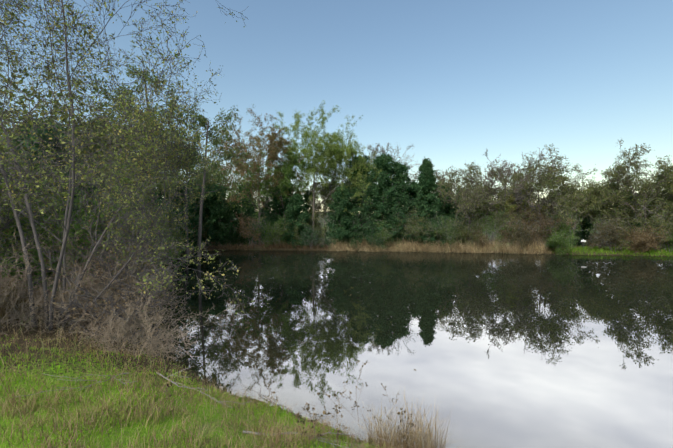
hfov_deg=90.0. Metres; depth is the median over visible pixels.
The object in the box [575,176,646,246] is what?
tree
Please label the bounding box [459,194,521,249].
shrub
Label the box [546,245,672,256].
grass
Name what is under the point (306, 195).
tree
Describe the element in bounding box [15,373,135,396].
stick
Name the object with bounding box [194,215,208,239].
shrub
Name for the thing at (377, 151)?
tree
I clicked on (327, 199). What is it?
tree
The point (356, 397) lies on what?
weed
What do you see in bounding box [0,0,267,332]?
tree
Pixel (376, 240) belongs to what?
shrub
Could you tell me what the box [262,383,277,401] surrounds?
weed
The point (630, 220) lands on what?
cedar tree
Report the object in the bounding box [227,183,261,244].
cedar tree
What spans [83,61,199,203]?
pine tree
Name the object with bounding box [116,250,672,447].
pond water
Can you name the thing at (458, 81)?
sky
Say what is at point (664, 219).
shrub
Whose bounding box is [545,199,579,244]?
cedar tree
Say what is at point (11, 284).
dead brush
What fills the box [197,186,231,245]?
cedar tree
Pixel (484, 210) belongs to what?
tree
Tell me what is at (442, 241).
shrub
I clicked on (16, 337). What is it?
dead grass
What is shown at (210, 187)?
pine tree
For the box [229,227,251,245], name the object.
shrub
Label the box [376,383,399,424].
weed
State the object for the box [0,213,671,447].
ground
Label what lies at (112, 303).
bank shrub
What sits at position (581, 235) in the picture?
bush
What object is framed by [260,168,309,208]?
tree
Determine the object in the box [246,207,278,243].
shrub
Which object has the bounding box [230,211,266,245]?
shrub
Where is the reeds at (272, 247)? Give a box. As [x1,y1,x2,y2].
[205,239,336,250]
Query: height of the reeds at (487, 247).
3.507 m
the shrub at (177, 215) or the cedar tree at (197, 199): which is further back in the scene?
the cedar tree at (197, 199)
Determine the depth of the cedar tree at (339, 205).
46.22 m
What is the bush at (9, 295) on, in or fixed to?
on the ground at (69, 366)
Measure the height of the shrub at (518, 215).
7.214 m
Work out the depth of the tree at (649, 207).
44.81 m
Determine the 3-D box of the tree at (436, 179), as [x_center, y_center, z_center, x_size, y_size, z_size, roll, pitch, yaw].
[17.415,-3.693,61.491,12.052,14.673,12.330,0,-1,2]
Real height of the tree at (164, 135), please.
10.918 m
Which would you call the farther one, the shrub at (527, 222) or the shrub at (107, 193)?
the shrub at (527, 222)
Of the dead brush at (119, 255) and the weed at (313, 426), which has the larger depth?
the dead brush at (119, 255)
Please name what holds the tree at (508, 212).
on the ground at (69, 366)
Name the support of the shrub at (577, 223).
on the ground at (69, 366)
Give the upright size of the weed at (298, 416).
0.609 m
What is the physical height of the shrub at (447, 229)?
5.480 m
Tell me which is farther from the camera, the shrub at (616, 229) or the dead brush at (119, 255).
the shrub at (616, 229)
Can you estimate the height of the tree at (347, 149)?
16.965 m
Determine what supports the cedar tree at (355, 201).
on the ground at (69, 366)
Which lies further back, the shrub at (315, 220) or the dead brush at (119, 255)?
the shrub at (315, 220)
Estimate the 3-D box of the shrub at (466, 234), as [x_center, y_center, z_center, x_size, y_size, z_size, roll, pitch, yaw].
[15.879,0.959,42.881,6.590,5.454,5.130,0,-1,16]
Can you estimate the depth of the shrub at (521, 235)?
40.30 m
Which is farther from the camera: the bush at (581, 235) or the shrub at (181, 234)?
the bush at (581, 235)
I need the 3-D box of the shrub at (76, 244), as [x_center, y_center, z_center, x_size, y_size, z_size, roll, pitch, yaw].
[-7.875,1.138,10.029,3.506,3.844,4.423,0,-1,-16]
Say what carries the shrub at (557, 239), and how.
on the ground at (69, 366)
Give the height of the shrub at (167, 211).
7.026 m
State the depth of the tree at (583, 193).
54.93 m
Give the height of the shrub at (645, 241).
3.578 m
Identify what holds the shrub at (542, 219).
on the ground at (69, 366)
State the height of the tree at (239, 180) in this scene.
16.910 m
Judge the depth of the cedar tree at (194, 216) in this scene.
43.99 m
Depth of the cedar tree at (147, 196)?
29.51 m
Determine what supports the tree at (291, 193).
on the ground at (69, 366)
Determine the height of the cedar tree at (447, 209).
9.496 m
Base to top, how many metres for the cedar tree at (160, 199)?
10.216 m
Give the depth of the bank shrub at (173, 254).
14.93 m
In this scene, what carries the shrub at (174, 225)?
on the ground at (69, 366)
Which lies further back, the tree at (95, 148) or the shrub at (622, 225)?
the shrub at (622, 225)
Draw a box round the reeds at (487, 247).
[327,234,578,254]
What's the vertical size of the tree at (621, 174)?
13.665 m
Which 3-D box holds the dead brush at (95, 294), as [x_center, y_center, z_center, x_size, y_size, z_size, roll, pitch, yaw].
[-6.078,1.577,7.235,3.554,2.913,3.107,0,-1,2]
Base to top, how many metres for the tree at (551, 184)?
13.069 m
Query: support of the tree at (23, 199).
on the ground at (69, 366)
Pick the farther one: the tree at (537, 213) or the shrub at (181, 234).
the tree at (537, 213)
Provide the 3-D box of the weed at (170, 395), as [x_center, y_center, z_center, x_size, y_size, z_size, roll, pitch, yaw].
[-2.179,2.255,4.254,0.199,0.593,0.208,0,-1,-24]
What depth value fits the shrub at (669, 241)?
37.61 m
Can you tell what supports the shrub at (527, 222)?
on the ground at (69, 366)
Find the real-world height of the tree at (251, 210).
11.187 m
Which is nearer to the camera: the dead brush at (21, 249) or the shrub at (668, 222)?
the dead brush at (21, 249)
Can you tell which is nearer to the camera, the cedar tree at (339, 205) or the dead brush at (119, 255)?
the dead brush at (119, 255)
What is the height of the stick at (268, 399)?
0.810 m
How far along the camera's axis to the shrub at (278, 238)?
50.06 m
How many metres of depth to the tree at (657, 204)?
40.13 m
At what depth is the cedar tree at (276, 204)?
50.42 m
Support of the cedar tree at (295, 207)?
on the ground at (69, 366)
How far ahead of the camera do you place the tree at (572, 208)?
46.67 m
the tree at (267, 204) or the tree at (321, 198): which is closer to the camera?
the tree at (267, 204)
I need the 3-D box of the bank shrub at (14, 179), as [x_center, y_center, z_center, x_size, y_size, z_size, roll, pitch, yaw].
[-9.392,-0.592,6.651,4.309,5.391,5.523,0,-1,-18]
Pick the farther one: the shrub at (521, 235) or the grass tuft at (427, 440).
the shrub at (521, 235)
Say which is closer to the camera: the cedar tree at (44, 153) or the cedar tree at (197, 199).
the cedar tree at (44, 153)
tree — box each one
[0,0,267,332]
[0,62,216,213]
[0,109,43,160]
[0,116,101,277]
[5,99,214,198]
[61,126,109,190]
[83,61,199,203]
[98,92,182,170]
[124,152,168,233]
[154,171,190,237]
[155,122,219,255]
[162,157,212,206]
[162,173,198,252]
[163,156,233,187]
[171,106,250,259]
[182,182,206,250]
[185,180,205,245]
[193,180,215,245]
[197,104,325,245]
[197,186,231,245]
[201,184,238,245]
[209,146,272,230]
[216,143,314,220]
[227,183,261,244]
[235,192,257,241]
[254,197,272,243]
[255,185,289,244]
[256,100,390,245]
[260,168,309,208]
[274,182,294,241]
[280,193,313,247]
[294,135,407,210]
[300,181,335,238]
[303,190,321,235]
[306,177,354,220]
[319,184,364,249]
[324,177,360,212]
[326,143,419,222]
[332,153,384,243]
[355,153,418,246]
[374,161,420,243]
[403,180,421,243]
[404,169,461,218]
[416,157,448,247]
[433,160,507,232]
[436,183,463,243]
[447,147,565,243]
[454,190,477,242]
[455,183,527,233]
[455,184,495,218]
[455,207,499,228]
[486,143,597,246]
[486,185,534,243]
[496,184,557,221]
[526,198,547,227]
[531,194,590,229]
[538,179,623,244]
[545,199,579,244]
[572,179,610,242]
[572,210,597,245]
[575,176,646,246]
[582,181,654,223]
[584,138,672,226]
[606,194,640,246]
[634,168,672,219]
[634,192,671,244]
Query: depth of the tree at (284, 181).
48.39 m
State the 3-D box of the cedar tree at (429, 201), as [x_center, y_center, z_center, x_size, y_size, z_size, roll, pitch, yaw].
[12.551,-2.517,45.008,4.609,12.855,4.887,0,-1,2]
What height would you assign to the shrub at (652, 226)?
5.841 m
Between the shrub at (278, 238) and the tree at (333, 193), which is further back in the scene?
the tree at (333, 193)
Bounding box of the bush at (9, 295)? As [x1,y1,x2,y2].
[0,266,100,325]
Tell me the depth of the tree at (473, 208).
49.16 m
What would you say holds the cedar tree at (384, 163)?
on the ground at (69, 366)
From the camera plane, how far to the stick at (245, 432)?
3.71 m
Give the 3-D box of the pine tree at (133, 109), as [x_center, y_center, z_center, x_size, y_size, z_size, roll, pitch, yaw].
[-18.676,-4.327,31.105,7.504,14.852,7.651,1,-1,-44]
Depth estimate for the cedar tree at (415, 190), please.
48.72 m
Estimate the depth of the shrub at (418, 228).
43.88 m
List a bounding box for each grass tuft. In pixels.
[340,401,444,447]
[373,386,469,447]
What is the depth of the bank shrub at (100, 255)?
8.57 m
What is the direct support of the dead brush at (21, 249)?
on the ground at (69, 366)
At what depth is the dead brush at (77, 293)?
7.49 m
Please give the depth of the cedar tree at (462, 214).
50.21 m
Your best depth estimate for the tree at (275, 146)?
47.40 m
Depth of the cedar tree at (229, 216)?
48.72 m
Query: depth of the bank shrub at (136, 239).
9.63 m
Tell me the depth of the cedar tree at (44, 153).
13.33 m
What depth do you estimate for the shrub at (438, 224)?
42.76 m
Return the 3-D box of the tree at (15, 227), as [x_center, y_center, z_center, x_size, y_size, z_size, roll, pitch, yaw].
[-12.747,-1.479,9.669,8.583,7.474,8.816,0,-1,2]
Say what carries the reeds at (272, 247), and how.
on the ground at (69, 366)
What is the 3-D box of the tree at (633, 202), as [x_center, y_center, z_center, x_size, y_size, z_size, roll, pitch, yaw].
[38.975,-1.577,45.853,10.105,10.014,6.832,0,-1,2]
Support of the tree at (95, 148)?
on the ground at (69, 366)
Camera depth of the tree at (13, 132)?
20.31 m
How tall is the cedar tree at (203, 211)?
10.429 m
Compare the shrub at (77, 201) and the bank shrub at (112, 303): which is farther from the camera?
the shrub at (77, 201)
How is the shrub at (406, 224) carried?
on the ground at (69, 366)
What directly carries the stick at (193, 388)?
on the ground at (69, 366)
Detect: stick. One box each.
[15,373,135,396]
[156,358,250,407]
[227,383,312,419]
[242,426,389,447]
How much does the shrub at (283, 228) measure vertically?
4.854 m
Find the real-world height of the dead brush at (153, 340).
1.880 m
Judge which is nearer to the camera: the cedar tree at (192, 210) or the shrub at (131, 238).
the shrub at (131, 238)
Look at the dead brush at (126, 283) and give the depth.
9.27 m
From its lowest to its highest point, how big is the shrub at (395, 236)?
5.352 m
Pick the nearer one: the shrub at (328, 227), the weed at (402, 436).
the weed at (402, 436)
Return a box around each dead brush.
[0,224,145,303]
[0,234,159,339]
[0,235,161,337]
[0,252,72,336]
[5,210,187,305]
[10,203,169,310]
[42,237,187,321]
[48,279,196,359]
[58,293,198,371]
[92,267,238,347]
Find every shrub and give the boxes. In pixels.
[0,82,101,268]
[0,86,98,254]
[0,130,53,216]
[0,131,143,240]
[0,131,153,269]
[0,177,182,300]
[0,205,136,323]
[16,164,181,324]
[32,208,192,320]
[48,250,194,355]
[71,149,169,243]
[87,208,169,269]
[103,196,194,267]
[104,200,194,293]
[125,186,176,224]
[142,186,186,232]
[148,198,193,259]
[151,205,194,255]
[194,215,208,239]
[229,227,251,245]
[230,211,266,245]
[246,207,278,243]
[255,215,288,246]
[274,229,286,244]
[282,219,311,246]
[298,222,322,246]
[301,209,327,243]
[320,217,355,243]
[365,231,387,247]
[367,214,412,248]
[382,204,421,245]
[383,222,403,247]
[402,202,439,244]
[406,217,448,248]
[411,207,472,243]
[428,214,462,250]
[436,212,487,250]
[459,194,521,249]
[462,228,491,247]
[492,202,543,243]
[495,206,551,244]
[502,217,540,251]
[513,196,574,248]
[535,211,601,248]
[540,220,577,254]
[582,214,629,251]
[590,217,640,248]
[624,206,672,249]
[624,224,671,254]
[633,203,672,251]
[652,211,672,248]
[659,229,672,251]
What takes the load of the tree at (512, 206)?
on the ground at (69, 366)
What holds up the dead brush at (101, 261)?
on the ground at (69, 366)
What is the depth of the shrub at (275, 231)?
48.05 m
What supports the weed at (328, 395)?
on the ground at (69, 366)
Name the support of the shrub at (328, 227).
on the ground at (69, 366)
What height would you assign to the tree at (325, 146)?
20.814 m
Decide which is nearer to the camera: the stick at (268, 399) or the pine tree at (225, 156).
the stick at (268, 399)
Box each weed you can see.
[156,382,172,400]
[197,377,208,389]
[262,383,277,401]
[289,404,307,428]
[302,403,328,444]
[317,381,349,435]
[335,360,374,436]
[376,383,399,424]
[395,407,413,445]
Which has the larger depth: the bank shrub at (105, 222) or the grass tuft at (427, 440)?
the bank shrub at (105, 222)
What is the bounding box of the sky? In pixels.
[0,0,672,212]
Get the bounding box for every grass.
[0,288,203,378]
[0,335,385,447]
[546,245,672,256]
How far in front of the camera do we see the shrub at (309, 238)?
46.29 m
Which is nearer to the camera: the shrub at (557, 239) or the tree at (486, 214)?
the shrub at (557, 239)
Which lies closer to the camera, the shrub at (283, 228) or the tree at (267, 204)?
the shrub at (283, 228)
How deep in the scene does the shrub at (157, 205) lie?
23.42 m
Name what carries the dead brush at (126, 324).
on the ground at (69, 366)
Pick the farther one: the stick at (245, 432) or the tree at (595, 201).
the tree at (595, 201)
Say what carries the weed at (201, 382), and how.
on the ground at (69, 366)
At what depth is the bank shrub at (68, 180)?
13.99 m
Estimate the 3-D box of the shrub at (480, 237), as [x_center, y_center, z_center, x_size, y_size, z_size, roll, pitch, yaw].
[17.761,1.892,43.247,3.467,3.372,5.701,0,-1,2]
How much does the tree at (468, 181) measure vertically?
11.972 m
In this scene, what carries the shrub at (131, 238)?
on the ground at (69, 366)
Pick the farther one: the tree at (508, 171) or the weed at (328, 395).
the tree at (508, 171)
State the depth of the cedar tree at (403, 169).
46.48 m

